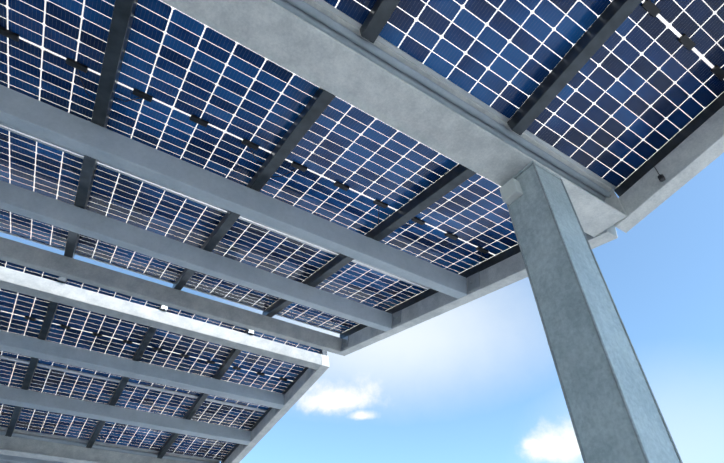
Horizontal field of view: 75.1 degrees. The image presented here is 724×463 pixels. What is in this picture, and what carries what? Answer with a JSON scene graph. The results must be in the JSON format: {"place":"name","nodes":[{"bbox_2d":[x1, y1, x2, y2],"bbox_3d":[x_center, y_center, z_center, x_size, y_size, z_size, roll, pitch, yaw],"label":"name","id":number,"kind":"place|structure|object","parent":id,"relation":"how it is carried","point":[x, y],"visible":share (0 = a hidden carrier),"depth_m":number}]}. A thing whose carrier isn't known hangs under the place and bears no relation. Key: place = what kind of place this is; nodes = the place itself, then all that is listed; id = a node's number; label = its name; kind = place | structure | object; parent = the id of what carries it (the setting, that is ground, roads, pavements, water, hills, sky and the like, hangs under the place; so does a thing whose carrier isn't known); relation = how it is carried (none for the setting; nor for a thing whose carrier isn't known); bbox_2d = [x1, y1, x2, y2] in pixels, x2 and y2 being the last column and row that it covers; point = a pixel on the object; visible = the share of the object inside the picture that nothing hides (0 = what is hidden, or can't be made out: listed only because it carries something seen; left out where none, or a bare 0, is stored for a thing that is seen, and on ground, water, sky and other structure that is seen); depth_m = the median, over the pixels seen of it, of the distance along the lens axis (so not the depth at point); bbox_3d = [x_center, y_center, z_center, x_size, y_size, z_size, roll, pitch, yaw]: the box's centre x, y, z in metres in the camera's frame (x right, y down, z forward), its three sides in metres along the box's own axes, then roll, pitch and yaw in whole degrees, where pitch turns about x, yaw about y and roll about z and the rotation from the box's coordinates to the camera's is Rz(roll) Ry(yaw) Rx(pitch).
{"place":"outdoors","nodes":[
{"label":"outdoors","id":0,"kind":"place"},
{"bbox_2d":[0,428,219,462],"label":"canopy beam","id":1,"kind":"structure","parent":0,"point":[34,449],"depth_m":7.05},
{"bbox_2d":[0,431,214,462],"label":"canopy conduits","id":2,"kind":"object","parent":1,"relation":"attached to","point":[40,438],"visible":1,"depth_m":7.27},
{"bbox_2d":[224,354,328,462],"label":"canopy end rafters","id":3,"kind":"object","parent":1,"relation":"attached to","point":[301,386],"visible":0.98,"depth_m":6.73},
{"bbox_2d":[0,330,283,462],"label":"purlins","id":4,"kind":"object","parent":3,"relation":"attached to","point":[49,351],"visible":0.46,"depth_m":6.14},
{"bbox_2d":[5,276,326,462],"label":"mounting rails","id":5,"kind":"object","parent":4,"relation":"on","point":[140,351],"visible":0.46,"depth_m":6.24},
{"bbox_2d":[0,260,320,459],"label":"solar panels","id":6,"kind":"object","parent":5,"relation":"on","point":[16,308],"depth_m":6.26},
{"bbox_2d":[0,355,266,460],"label":"canopy panel frames","id":7,"kind":"structure","parent":6,"relation":"attached to","point":[118,381],"depth_m":6.58},
{"bbox_2d":[0,310,297,462],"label":"junction boxes","id":8,"kind":"object","parent":6,"relation":"attached to","point":[130,342],"visible":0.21,"depth_m":5.83},
{"bbox_2d":[0,266,320,369],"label":"canopy edge purlins","id":9,"kind":"object","parent":3,"relation":"attached to","point":[47,289],"visible":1,"depth_m":5.22},
{"bbox_2d":[243,368,315,447],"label":"clamps","id":10,"kind":"object","parent":3,"relation":"attached to","point":[312,371],"visible":0.12,"depth_m":6.73},
{"bbox_2d":[0,153,723,462],"label":"sky","id":11,"kind":"structure","parent":0,"point":[475,381]},
{"bbox_2d":[503,161,679,462],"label":"canopy columns","id":12,"kind":"structure","parent":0,"point":[606,433],"depth_m":2.08},
{"bbox_2d":[161,0,626,236],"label":"canopy beam","id":13,"kind":"structure","parent":12,"relation":"on","point":[282,37],"depth_m":2.37},
{"bbox_2d":[271,0,610,200],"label":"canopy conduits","id":14,"kind":"object","parent":13,"relation":"attached to","point":[321,21],"visible":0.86,"depth_m":2.59},
{"bbox_2d":[337,106,723,355],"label":"canopy end rafters","id":15,"kind":"object","parent":13,"relation":"attached to","point":[692,155],"visible":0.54,"depth_m":3.12},
{"bbox_2d":[0,237,341,353],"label":"canopy edge purlins","id":16,"kind":"object","parent":15,"relation":"attached to","point":[26,255],"visible":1,"depth_m":4.88},
{"bbox_2d":[0,85,466,331],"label":"purlins","id":17,"kind":"object","parent":15,"relation":"attached to","point":[32,116],"visible":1,"depth_m":3.62},
{"bbox_2d":[64,0,723,338],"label":"mounting rails","id":18,"kind":"object","parent":17,"relation":"attached to","point":[603,27],"visible":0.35,"depth_m":2.89},
{"bbox_2d":[0,0,723,332],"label":"solar panels","id":19,"kind":"object","parent":18,"relation":"on","point":[641,88],"visible":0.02,"depth_m":2.92},
{"bbox_2d":[0,0,616,333],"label":"canopy panel frames","id":20,"kind":"structure","parent":19,"relation":"attached to","point":[349,20],"depth_m":3.45},
{"bbox_2d":[0,0,723,261],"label":"junction boxes","id":21,"kind":"object","parent":19,"relation":"attached to","point":[653,10],"visible":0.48,"depth_m":2.83},
{"bbox_2d":[342,194,611,348],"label":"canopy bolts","id":22,"kind":"object","parent":15,"relation":"attached to","point":[473,281],"visible":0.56,"depth_m":4.20},
{"bbox_2d":[500,178,522,204],"bbox_3d":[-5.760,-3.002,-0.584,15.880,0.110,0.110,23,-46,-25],"label":"bracket","id":23,"kind":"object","parent":12,"relation":"attached to","point":[511,191],"visible":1,"depth_m":2.71},
{"bbox_2d":[507,162,682,462],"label":"column edges","id":24,"kind":"object","parent":12,"relation":"attached to","point":[606,356],"visible":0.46,"depth_m":2.08}
]}

